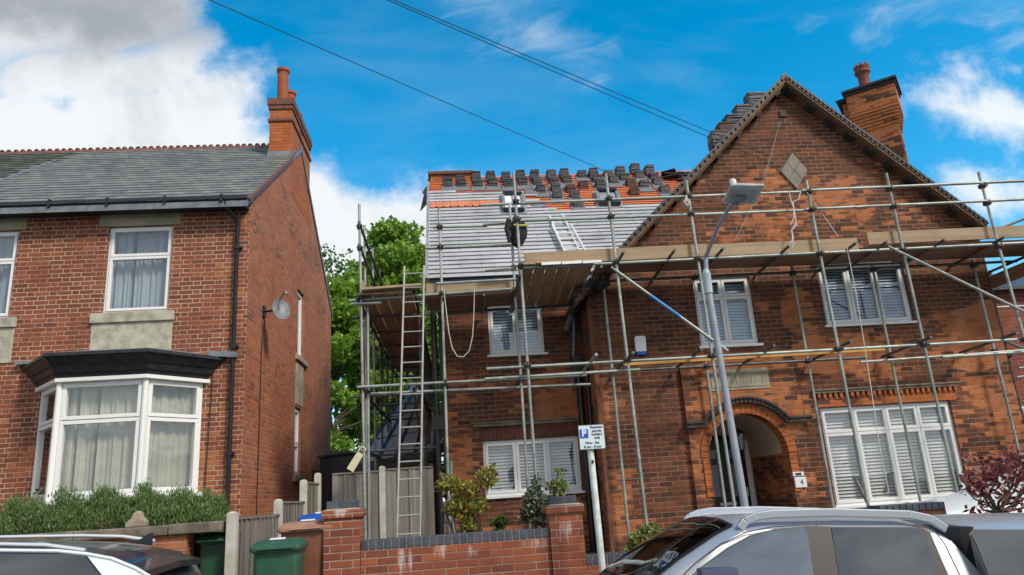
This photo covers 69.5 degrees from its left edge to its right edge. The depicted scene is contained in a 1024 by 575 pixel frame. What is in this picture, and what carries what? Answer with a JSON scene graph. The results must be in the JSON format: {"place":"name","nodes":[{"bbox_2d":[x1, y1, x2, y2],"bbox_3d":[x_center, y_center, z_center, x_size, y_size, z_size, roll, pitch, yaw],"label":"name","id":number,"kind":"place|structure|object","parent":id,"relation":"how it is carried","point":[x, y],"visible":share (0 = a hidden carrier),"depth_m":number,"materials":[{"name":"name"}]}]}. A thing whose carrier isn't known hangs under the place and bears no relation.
{"place":"outdoors","nodes":[
{"label":"outdoors","id":0,"kind":"place"},
{"bbox_2d":[194,538,258,574],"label":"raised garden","id":1,"kind":"object","parent":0,"point":[197,555],"visible":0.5,"depth_m":9.49,"materials":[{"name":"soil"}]},
{"bbox_2d":[0,493,52,534],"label":"shrub","id":2,"kind":"object","parent":1,"relation":"on","point":[14,522],"visible":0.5,"depth_m":7.83,"materials":[{"name":"green plant"}]},
{"bbox_2d":[28,486,62,513],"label":"shrub","id":3,"kind":"object","parent":1,"relation":"on","point":[37,492],"visible":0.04,"depth_m":8.82,"materials":[{"name":"green plant"}]},
{"bbox_2d":[25,483,95,533],"bbox_3d":[-4.783,2.516,7.938,0.734,0.828,0.638,-11,-17,25],"label":"shrub","id":4,"kind":"object","parent":1,"relation":"on","point":[63,513],"visible":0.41,"depth_m":7.84,"materials":[{"name":"green plant"}]},
{"bbox_2d":[74,483,133,530],"bbox_3d":[-4.356,2.510,7.967,0.710,0.802,0.606,-2,-16,-5],"label":"shrub","id":5,"kind":"object","parent":1,"relation":"on","point":[106,513],"visible":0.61,"depth_m":7.84,"materials":[{"name":"green plant"}]},
{"bbox_2d":[120,477,168,527],"bbox_3d":[-3.993,2.476,7.996,0.574,0.836,0.637,-2,-16,-5],"label":"shrub","id":6,"kind":"object","parent":1,"relation":"on","point":[145,500],"visible":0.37,"depth_m":7.93,"materials":[{"name":"green plant"}]},
{"bbox_2d":[146,482,207,525],"bbox_3d":[-3.612,2.497,8.038,0.709,0.771,0.599,-2,-16,-5],"label":"shrub","id":7,"kind":"object","parent":1,"relation":"on","point":[169,514],"visible":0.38,"depth_m":7.90,"materials":[{"name":"green plant"}]},
{"bbox_2d":[174,486,239,552],"bbox_3d":[-3.366,2.516,8.031,0.711,0.702,0.581,-2,-16,-5],"label":"shrub","id":8,"kind":"object","parent":1,"relation":"on","point":[212,508],"visible":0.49,"depth_m":7.92,"materials":[{"name":"green plant"}]},
{"bbox_2d":[249,537,308,574],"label":"wheelie bin","id":9,"kind":"object","parent":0,"point":[280,556],"visible":1,"depth_m":6.84,"materials":[{"name":"green plastic"}]},
{"bbox_2d":[276,519,331,574],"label":"wheelie bin","id":10,"kind":"object","parent":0,"point":[311,531],"visible":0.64,"depth_m":7.54,"materials":[{"name":"brown plastic"}]},
{"bbox_2d":[297,512,321,520],"bbox_3d":[-2.195,3.167,8.548,0.540,1.092,0.688,-1,-16,-10],"label":"wheelie bin","id":11,"kind":"object","parent":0,"point":[316,516],"visible":0.17,"depth_m":8.41,"materials":[{"name":"blue plastic"}]},
{"bbox_2d":[0,0,1023,501],"label":"sky","id":12,"kind":"structure","parent":0,"point":[74,74],"materials":[{"name":"blue"}]},
{"bbox_2d":[958,446,1023,513],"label":"tree","id":13,"kind":"object","parent":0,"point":[992,471],"visible":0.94,"depth_m":7.81,"materials":[{"name":"red plant"}]},
{"bbox_3d":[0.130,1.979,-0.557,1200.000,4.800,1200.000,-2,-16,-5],"label":"ground","id":14,"kind":"structure","parent":0,"visible":0},
{"bbox_2d":[0,520,225,555],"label":"garden wall","id":15,"kind":"structure","parent":14,"relation":"on","point":[180,537],"depth_m":7.45,"materials":[{"name":"red brick"}]},
{"bbox_2d":[125,511,148,527],"bbox_3d":[-3.853,2.380,7.588,0.202,0.157,0.100,-2,-16,-5],"label":"stone finial","id":16,"kind":"object","parent":15,"relation":"on","point":[138,519],"visible":1,"depth_m":7.54,"materials":[{"name":"stone"}]},
{"bbox_2d":[0,66,351,537],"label":"brick house","id":17,"kind":"structure","parent":14,"relation":"on","point":[141,338],"depth_m":12.28,"materials":[{"name":"red brick"}]},
{"bbox_2d":[0,231,18,316],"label":"window","id":18,"kind":"structure","parent":17,"relation":"in","point":[8,240],"depth_m":12.28,"materials":[{"name":"white plastic"}]},
{"bbox_2d":[103,226,172,312],"bbox_3d":[-6.233,-0.262,12.482,1.250,1.700,0.360,-2,-16,-5],"label":"window","id":19,"kind":"structure","parent":17,"relation":"in","point":[139,258],"depth_m":12.43,"materials":[{"name":"white plastic"}]},
{"bbox_2d":[262,290,289,318],"bbox_3d":[-4.210,0.351,13.131,0.606,0.496,0.287,-8,-16,13],"label":"satellite dish","id":20,"kind":"object","parent":17,"relation":"attached to","point":[280,308],"visible":1,"depth_m":13.14,"materials":[{"name":"grey metal"}]},
{"bbox_2d":[294,408,298,474],"bbox_3d":[-4.619,3.251,15.599,0.085,1.410,0.630,-2,-16,-5],"label":"window","id":21,"kind":"structure","parent":17,"relation":"in","point":[296,410],"depth_m":15.79,"materials":[{"name":"white plastic"}]},
{"bbox_2d":[297,292,301,355],"bbox_3d":[-4.789,0.820,16.407,0.085,1.500,0.670,-2,-16,-5],"label":"window","id":22,"kind":"structure","parent":17,"relation":"in","point":[299,296],"depth_m":16.64,"materials":[{"name":"white plastic"}]},
{"bbox_2d":[196,532,240,574],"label":"wheelie bin","id":23,"kind":"object","parent":14,"relation":"on","point":[212,551],"visible":0.63,"depth_m":7.58,"materials":[{"name":"green plastic"}]},
{"bbox_2d":[321,243,358,448],"bbox_3d":[-7.557,4.279,31.807,3.808,12.957,3.620,2,-17,-21],"label":"tree","id":24,"kind":"object","parent":14,"relation":"on","point":[330,262],"visible":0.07,"depth_m":33.11,"materials":[{"name":"green plant"}]},
{"bbox_2d":[326,272,403,450],"bbox_3d":[-6.517,4.250,26.479,5.291,10.026,5.130,-2,-16,-5],"label":"tree","id":25,"kind":"object","parent":14,"relation":"on","point":[345,327],"visible":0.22,"depth_m":26.75,"materials":[{"name":"green plant"}]},
{"bbox_2d":[321,495,586,574],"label":"garden wall","id":26,"kind":"structure","parent":14,"relation":"on","point":[555,545],"depth_m":7.62,"materials":[{"name":"brick"}]},
{"bbox_2d":[586,550,629,574],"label":"garden wall","id":27,"kind":"structure","parent":14,"relation":"on","point":[593,564],"depth_m":7.69,"materials":[{"name":"brick"}]},
{"bbox_2d":[868,502,946,514],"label":"brick wall","id":28,"kind":"structure","parent":14,"relation":"on","point":[933,508],"depth_m":8.08,"materials":[{"name":"brick"}]},
{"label":"front garden ground","id":29,"kind":"structure","parent":0,"visible":0},
{"bbox_2d":[224,473,320,574],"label":"timber fence","id":30,"kind":"object","parent":29,"relation":"on","point":[235,544],"visible":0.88,"depth_m":8.46,"materials":[{"name":"wood"}]},
{"bbox_2d":[317,452,361,510],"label":"shed","id":31,"kind":"structure","parent":29,"relation":"on","point":[330,464],"depth_m":16.87,"materials":[{"name":"black wood"}]},
{"bbox_2d":[332,466,434,538],"bbox_3d":[-2.079,3.921,11.972,1.642,2.000,0.100,-2,-16,-5],"label":"timber fence","id":32,"kind":"object","parent":29,"relation":"on","point":[383,493],"visible":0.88,"depth_m":12.09,"materials":[{"name":"wood"}]},
{"bbox_2d":[331,215,441,450],"bbox_3d":[-4.494,3.404,29.082,6.654,12.837,6.006,-2,-16,-5],"label":"tree","id":33,"kind":"object","parent":29,"relation":"on","point":[394,240],"visible":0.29,"depth_m":28.94,"materials":[{"name":"green plant"}]},
{"bbox_2d":[332,396,444,522],"bbox_3d":[-3.347,6.516,35.228,10.483,10.014,5.717,-2,-16,-5],"label":"tree","id":34,"kind":"object","parent":29,"relation":"on","point":[353,433],"depth_m":34.31,"materials":[{"name":"green plant"}]},
{"bbox_2d":[354,381,435,534],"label":"shed","id":35,"kind":"structure","parent":29,"relation":"on","point":[391,436],"depth_m":16.27,"materials":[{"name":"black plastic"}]},
{"bbox_2d":[434,462,499,533],"bbox_3d":[-0.537,2.938,9.129,0.841,1.469,0.310,-2,-16,-5],"label":"shrub","id":36,"kind":"object","parent":29,"relation":"on","point":[455,486],"visible":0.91,"depth_m":9.17,"materials":[{"name":"green plant"}]},
{"bbox_2d":[489,513,509,530],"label":"shrub","id":37,"kind":"object","parent":29,"relation":"on","point":[500,522],"visible":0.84,"depth_m":8.56,"materials":[{"name":"green plant"}]},
{"bbox_2d":[517,473,546,527],"bbox_3d":[0.330,2.926,8.983,0.515,1.303,0.299,-2,-16,-5],"label":"shrub","id":38,"kind":"object","parent":29,"relation":"on","point":[534,497],"visible":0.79,"depth_m":9.00,"materials":[{"name":"green plant"}]},
{"bbox_2d":[544,467,568,496],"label":"shrub","id":39,"kind":"object","parent":29,"relation":"on","point":[559,486],"visible":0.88,"depth_m":9.31,"materials":[{"name":"green plant"}]},
{"bbox_2d":[624,522,661,550],"bbox_3d":[1.763,3.444,9.767,0.609,0.656,0.317,-2,-16,-5],"label":"shrub","id":40,"kind":"object","parent":29,"relation":"on","point":[641,535],"visible":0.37,"depth_m":9.77,"materials":[{"name":"green plant"}]},
{"bbox_2d":[349,171,1023,539],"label":"scaffold","id":41,"kind":"object","parent":29,"relation":"on","point":[382,309],"visible":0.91,"depth_m":12.56,"materials":[{"name":"metal"}]},
{"bbox_2d":[347,446,365,471],"bbox_3d":[-2.481,2.739,11.761,0.304,0.394,0.024,-2,-16,-5],"label":"scaffold tag","id":42,"kind":"object","parent":41,"relation":"hanging from","point":[354,462],"visible":1,"depth_m":11.75,"materials":[{"name":"plastic"}]},
{"bbox_2d":[396,265,424,536],"bbox_3d":[-1.593,1.834,11.660,0.365,4.785,0.831,-6,-16,9],"label":"pole ladder","id":43,"kind":"object","parent":41,"relation":"attached to","point":[400,427],"visible":0.91,"depth_m":11.62,"materials":[{"name":"metal"}]},
{"bbox_2d":[443,288,474,356],"bbox_3d":[-0.864,0.590,12.436,0.540,1.196,0.018,-2,-16,-5],"label":"hanging rope","id":44,"kind":"object","parent":41,"relation":"hanging from","point":[448,326],"visible":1,"depth_m":12.41,"materials":[{"name":"fabric"}]},
{"bbox_2d":[504,215,527,247],"bbox_3d":[0.074,-0.987,12.865,0.425,0.600,0.233,-2,-16,-5],"label":"work jacket","id":45,"kind":"object","parent":41,"relation":"hanging from","point":[523,230],"visible":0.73,"depth_m":12.80,"materials":[{"name":"black fabric"}]},
{"bbox_2d":[683,195,690,206],"bbox_3d":[2.909,-1.441,12.290,0.132,0.210,0.044,-2,-16,-5],"label":"rag","id":46,"kind":"object","parent":41,"relation":"attached to","point":[686,199],"visible":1,"depth_m":12.27,"materials":[{"name":"fabric"}]},
{"bbox_2d":[788,190,800,249],"bbox_3d":[4.737,-1.134,12.330,0.365,1.055,0.020,-2,-16,-5],"label":"knotted rope","id":47,"kind":"object","parent":41,"relation":"hanging from","point":[794,216],"visible":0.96,"depth_m":12.33,"materials":[{"name":"fabric"}]},
{"bbox_2d":[806,192,838,236],"bbox_3d":[5.258,-1.242,12.502,0.573,0.763,0.018,4,-17,-25],"label":"tied rope","id":48,"kind":"object","parent":41,"relation":"attached to","point":[823,215],"visible":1,"depth_m":12.50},
{"bbox_2d":[846,246,888,492],"bbox_3d":[5.611,1.207,11.670,0.116,3.932,0.014,-2,-16,-5],"label":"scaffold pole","id":49,"kind":"object","parent":41,"relation":"hanging from","point":[868,369],"visible":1,"depth_m":11.63,"materials":[{"name":"metal"}]},
{"bbox_2d":[420,61,1023,552],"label":"brick house","id":50,"kind":"structure","parent":29,"relation":"on","point":[856,141],"depth_m":13.35,"materials":[{"name":"brick"}]},
{"bbox_2d":[210,0,604,170],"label":"overhead cable","id":51,"kind":"object","parent":50,"relation":"attached to","point":[388,77],"visible":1,"depth_m":11.07,"materials":[{"name":"rubber"}]},
{"bbox_2d":[442,174,452,186],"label":"tile stack","id":52,"kind":"object","parent":50,"relation":"on","point":[447,181],"visible":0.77,"depth_m":17.74,"materials":[{"name":"tile"}]},
{"bbox_2d":[456,174,466,186],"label":"tile stack","id":53,"kind":"object","parent":50,"relation":"on","point":[461,180],"visible":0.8,"depth_m":17.75,"materials":[{"name":"tile"}]},
{"bbox_2d":[471,171,482,186],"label":"tile stack","id":54,"kind":"object","parent":50,"relation":"on","point":[476,178],"visible":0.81,"depth_m":17.97,"materials":[{"name":"tile"}]},
{"bbox_2d":[485,171,497,185],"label":"tile stack","id":55,"kind":"object","parent":50,"relation":"on","point":[491,178],"visible":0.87,"depth_m":17.97,"materials":[{"name":"tile"}]},
{"bbox_2d":[501,171,512,186],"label":"tile stack","id":56,"kind":"object","parent":50,"relation":"on","point":[507,179],"visible":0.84,"depth_m":17.77,"materials":[{"name":"tile"}]},
{"bbox_2d":[487,302,547,357],"bbox_3d":[0.062,0.800,14.033,1.230,1.200,0.445,-2,-16,-5],"label":"window","id":57,"kind":"structure","parent":50,"relation":"in","point":[501,324],"depth_m":13.99,"materials":[{"name":"white plastic"}]},
{"bbox_2d":[515,170,527,184],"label":"tile stack","id":58,"kind":"object","parent":50,"relation":"on","point":[521,178],"visible":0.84,"depth_m":17.97,"materials":[{"name":"tile"}]},
{"bbox_2d":[483,436,585,498],"bbox_3d":[0.353,3.235,13.357,1.930,1.160,0.445,-2,-16,-5],"label":"window","id":59,"kind":"structure","parent":50,"relation":"in","point":[552,453],"depth_m":13.35,"materials":[{"name":"white plastic"}]},
{"bbox_2d":[529,169,541,184],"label":"tile stack","id":60,"kind":"object","parent":50,"relation":"on","point":[535,178],"visible":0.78,"depth_m":18.08,"materials":[{"name":"tile"}]},
{"bbox_2d":[536,184,545,192],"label":"tile stack","id":61,"kind":"object","parent":50,"relation":"on","point":[540,188],"visible":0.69,"depth_m":17.41,"materials":[{"name":"tile"}]},
{"bbox_2d":[546,169,559,183],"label":"tile stack","id":62,"kind":"object","parent":50,"relation":"on","point":[551,177],"visible":0.79,"depth_m":18.09,"materials":[{"name":"tile"}]},
{"bbox_2d":[550,183,560,191],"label":"tile stack","id":63,"kind":"object","parent":50,"relation":"on","point":[555,186],"visible":0.55,"depth_m":17.46,"materials":[{"name":"tile"}]},
{"bbox_2d":[552,190,562,198],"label":"tile stack","id":64,"kind":"object","parent":50,"relation":"on","point":[557,194],"visible":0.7,"depth_m":17.09,"materials":[{"name":"tile"}]},
{"bbox_2d":[548,214,578,250],"bbox_3d":[1.068,-1.136,15.310,0.332,1.320,1.334,-2,-16,-7],"label":"roof ladder","id":65,"kind":"object","parent":50,"relation":"on","point":[569,231],"visible":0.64,"depth_m":15.33,"materials":[{"name":"metal"}]},
{"bbox_2d":[558,168,572,183],"bbox_3d":[1.317,-2.694,18.184,0.265,0.518,0.482,-2,-16,-5],"label":"tile stack","id":66,"kind":"object","parent":50,"relation":"on","point":[565,176],"visible":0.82,"depth_m":18.15,"materials":[{"name":"tile"}]},
{"bbox_2d":[551,223,585,250],"bbox_3d":[1.139,-0.988,14.901,0.432,0.991,1.025,-1,-16,-9],"label":"roof ladder","id":67,"kind":"object","parent":50,"relation":"on","point":[573,232],"visible":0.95,"depth_m":14.90,"materials":[{"name":"metal"}]},
{"bbox_2d":[565,184,575,192],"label":"tile stack","id":68,"kind":"object","parent":50,"relation":"on","point":[569,188],"visible":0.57,"depth_m":17.44,"materials":[{"name":"tile"}]},
{"bbox_2d":[388,0,759,158],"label":"overhead cable","id":69,"kind":"object","parent":50,"relation":"attached to","point":[562,75],"visible":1,"depth_m":10.90,"materials":[{"name":"rubber"}]},
{"bbox_2d":[569,190,579,197],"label":"tile stack","id":70,"kind":"object","parent":50,"relation":"on","point":[574,194],"visible":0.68,"depth_m":17.11,"materials":[{"name":"tile"}]},
{"bbox_2d":[572,198,582,206],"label":"tile stack","id":71,"kind":"object","parent":50,"relation":"on","point":[578,204],"visible":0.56,"depth_m":16.64,"materials":[{"name":"tile"}]},
{"bbox_2d":[394,0,767,155],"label":"overhead cable","id":72,"kind":"object","parent":50,"relation":"attached to","point":[567,72],"visible":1,"depth_m":10.92,"materials":[{"name":"rubber"}]},
{"bbox_2d":[576,170,587,177],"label":"tile stack","id":73,"kind":"object","parent":50,"relation":"on","point":[581,173],"visible":0.68,"depth_m":18.27,"materials":[{"name":"tile"}]},
{"bbox_2d":[577,180,588,189],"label":"tile stack","id":74,"kind":"object","parent":50,"relation":"on","point":[583,184],"visible":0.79,"depth_m":17.64,"materials":[{"name":"tile"}]},
{"bbox_2d":[588,167,602,182],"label":"tile stack","id":75,"kind":"object","parent":50,"relation":"on","point":[593,175],"visible":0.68,"depth_m":18.22,"materials":[{"name":"tile"}]},
{"bbox_2d":[595,180,605,187],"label":"tile stack","id":76,"kind":"object","parent":50,"relation":"on","point":[599,183],"visible":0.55,"depth_m":17.66,"materials":[{"name":"tile"}]},
{"bbox_2d":[602,170,612,176],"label":"tile stack","id":77,"kind":"object","parent":50,"relation":"on","point":[609,172],"visible":0.4,"depth_m":18.29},
{"bbox_2d":[608,175,618,182],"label":"tile stack","id":78,"kind":"object","parent":50,"relation":"on","point":[612,178],"visible":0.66,"depth_m":17.96,"materials":[{"name":"tile"}]},
{"bbox_2d":[614,166,629,180],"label":"tile stack","id":79,"kind":"object","parent":50,"relation":"on","point":[619,171],"visible":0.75,"depth_m":18.34,"materials":[{"name":"tile"}]},
{"bbox_2d":[625,178,636,187],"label":"tile stack","id":80,"kind":"object","parent":50,"relation":"on","point":[630,182],"visible":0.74,"depth_m":17.80,"materials":[{"name":"tile"}]},
{"bbox_2d":[628,187,639,196],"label":"tile stack","id":81,"kind":"object","parent":50,"relation":"on","point":[633,191],"visible":0.79,"depth_m":17.29,"materials":[{"name":"tile"}]},
{"bbox_2d":[628,163,644,177],"bbox_3d":[3.126,-2.875,18.520,0.270,0.518,0.486,-2,-16,-5],"label":"tile stack","id":82,"kind":"object","parent":50,"relation":"on","point":[635,170],"visible":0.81,"depth_m":18.50,"materials":[{"name":"tile"}]},
{"bbox_2d":[634,336,646,354],"bbox_3d":[2.241,1.008,12.859,0.199,0.330,0.071,-2,-16,-5],"label":"alarm box","id":83,"kind":"object","parent":50,"relation":"attached to","point":[640,345],"visible":1,"depth_m":12.83,"materials":[{"name":"white paint"}]},
{"bbox_2d":[638,179,648,187],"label":"tile stack","id":84,"kind":"object","parent":50,"relation":"on","point":[642,183],"visible":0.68,"depth_m":17.71,"materials":[{"name":"tile"}]},
{"bbox_2d":[643,164,658,179],"bbox_3d":[3.473,-2.823,18.423,0.271,0.518,0.480,-2,-16,-5],"label":"tile stack","id":85,"kind":"object","parent":50,"relation":"on","point":[650,172],"visible":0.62,"depth_m":18.42,"materials":[{"name":"tile"}]},
{"bbox_2d":[651,177,662,184],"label":"tile stack","id":86,"kind":"object","parent":50,"relation":"on","point":[656,180],"visible":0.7,"depth_m":17.88,"materials":[{"name":"tile"}]},
{"bbox_2d":[658,185,669,192],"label":"tile stack","id":87,"kind":"object","parent":50,"relation":"on","point":[664,188],"visible":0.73,"depth_m":17.40,"materials":[{"name":"tile"}]},
{"bbox_2d":[661,168,690,180],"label":"loose tiles","id":88,"kind":"object","parent":50,"relation":"on","point":[673,173],"visible":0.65,"depth_m":18.16,"materials":[{"name":"tile"}]},
{"bbox_2d":[707,130,728,150],"bbox_3d":[4.135,-2.944,14.784,0.369,0.328,0.313,-2,-16,-5],"label":"tile stack","id":89,"kind":"object","parent":50,"relation":"on","point":[712,143],"visible":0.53,"depth_m":14.67,"materials":[{"name":"tile"}]},
{"bbox_2d":[714,121,735,131],"bbox_3d":[4.307,-3.119,14.848,0.367,0.328,0.312,-2,-16,-5],"label":"tile stack","id":90,"kind":"object","parent":50,"relation":"on","point":[722,126],"visible":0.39,"depth_m":14.74,"materials":[{"name":"tile"}]},
{"bbox_2d":[692,276,763,348],"bbox_3d":[3.804,0.455,13.351,1.260,1.460,0.445,-2,-16,-5],"label":"window","id":91,"kind":"structure","parent":50,"relation":"in","point":[732,300],"depth_m":13.30,"materials":[{"name":"white plastic"}]},
{"bbox_2d":[721,114,743,124],"bbox_3d":[4.473,-3.289,14.909,0.370,0.328,0.311,-2,-16,-5],"label":"tile stack","id":92,"kind":"object","parent":50,"relation":"on","point":[730,117],"visible":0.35,"depth_m":14.80,"materials":[{"name":"tile"}]},
{"bbox_2d":[709,435,756,506],"bbox_3d":[4.050,3.769,13.866,1.010,1.940,0.112,-2,-16,-5],"label":"door","id":93,"kind":"structure","parent":50,"relation":"in","point":[745,457],"depth_m":13.92,"materials":[{"name":"plastic"}]},
{"bbox_2d":[736,418,744,450],"bbox_3d":[3.990,2.580,12.936,0.220,0.570,0.191,-2,-16,-5],"label":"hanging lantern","id":94,"kind":"object","parent":50,"relation":"hanging from","point":[739,431],"visible":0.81,"depth_m":12.89,"materials":[{"name":"black metal"}]},
{"bbox_2d":[731,104,752,118],"bbox_3d":[4.694,-3.514,14.990,0.371,0.328,0.308,-2,-16,-5],"label":"tile stack","id":95,"kind":"object","parent":50,"relation":"on","point":[743,109],"visible":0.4,"depth_m":14.87,"materials":[{"name":"tile"}]},
{"bbox_2d":[743,92,764,105],"bbox_3d":[4.962,-3.788,15.085,0.366,0.328,0.309,-2,-16,-5],"label":"tile stack","id":96,"kind":"object","parent":50,"relation":"on","point":[751,98],"visible":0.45,"depth_m":14.97,"materials":[{"name":"tile"}]},
{"bbox_2d":[735,122,779,239],"bbox_3d":[4.599,-2.030,13.777,1.298,2.408,0.014,-1,-16,-9],"label":"thin wire","id":97,"kind":"object","parent":50,"relation":"attached to","point":[764,175],"visible":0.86,"depth_m":13.88,"materials":[{"name":"grey metal"}]},
{"bbox_2d":[792,472,803,475],"bbox_3d":[4.798,3.128,12.371,0.190,0.070,0.047,-2,-16,-5],"label":"doorbell box","id":98,"kind":"object","parent":50,"relation":"attached to","point":[797,473],"visible":1,"depth_m":12.35,"materials":[{"name":"white paint"}]},
{"bbox_2d":[794,477,806,487],"bbox_3d":[4.826,3.257,12.339,0.200,0.170,0.042,-2,-16,-5],"label":"house number plate","id":99,"kind":"object","parent":50,"relation":"attached to","point":[800,482],"visible":1,"depth_m":12.32,"materials":[{"name":"white paint"}]},
{"bbox_2d":[817,264,917,327],"bbox_3d":[6.426,0.155,13.620,1.850,1.310,0.445,-2,-16,-5],"label":"window","id":100,"kind":"structure","parent":50,"relation":"in","point":[841,288],"depth_m":13.61,"materials":[{"name":"white plastic"}]},
{"bbox_2d":[820,401,966,508],"bbox_3d":[6.565,2.881,12.850,2.590,1.840,0.445,-2,-16,-5],"label":"window","id":101,"kind":"structure","parent":50,"relation":"in","point":[932,468],"depth_m":12.83,"materials":[{"name":"white plastic"}]},
{"bbox_2d":[913,460,1023,513],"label":"white car","id":102,"kind":"object","parent":29,"relation":"on","point":[956,502],"visible":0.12,"depth_m":9.18,"materials":[{"name":"paint"}]},
{"bbox_2d":[990,274,1023,413],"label":"brick house","id":103,"kind":"structure","parent":29,"relation":"on","point":[1009,321],"depth_m":15.10,"materials":[{"name":"red brick"}]},
{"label":"pavement","id":104,"kind":"structure","parent":0,"visible":0},
{"bbox_2d":[578,424,605,572],"bbox_3d":[0.889,2.665,7.263,0.270,2.597,0.090,-2,-16,-5],"label":"parking sign","id":105,"kind":"object","parent":104,"relation":"on","point":[591,437],"visible":1,"depth_m":7.49,"materials":[{"name":"metal"}]},
{"bbox_2d":[702,178,763,506],"bbox_3d":[2.594,1.387,7.457,0.435,5.077,1.133,0,-16,-13],"label":"street lamp","id":106,"kind":"object","parent":104,"relation":"on","point":[737,194],"visible":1,"depth_m":7.94,"materials":[{"name":"metal"}]},
{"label":"road","id":107,"kind":"structure","parent":0,"visible":0},
{"bbox_2d":[0,533,201,574],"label":"suv","id":108,"kind":"object","parent":107,"relation":"on","point":[62,557],"visible":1,"depth_m":5.08,"materials":[{"name":"black paint"}]},
{"bbox_2d":[598,506,1023,574],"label":"pickup truck","id":109,"kind":"object","parent":107,"relation":"on","point":[758,540],"visible":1,"depth_m":5.08,"materials":[{"name":"silver metal"}]}
]}

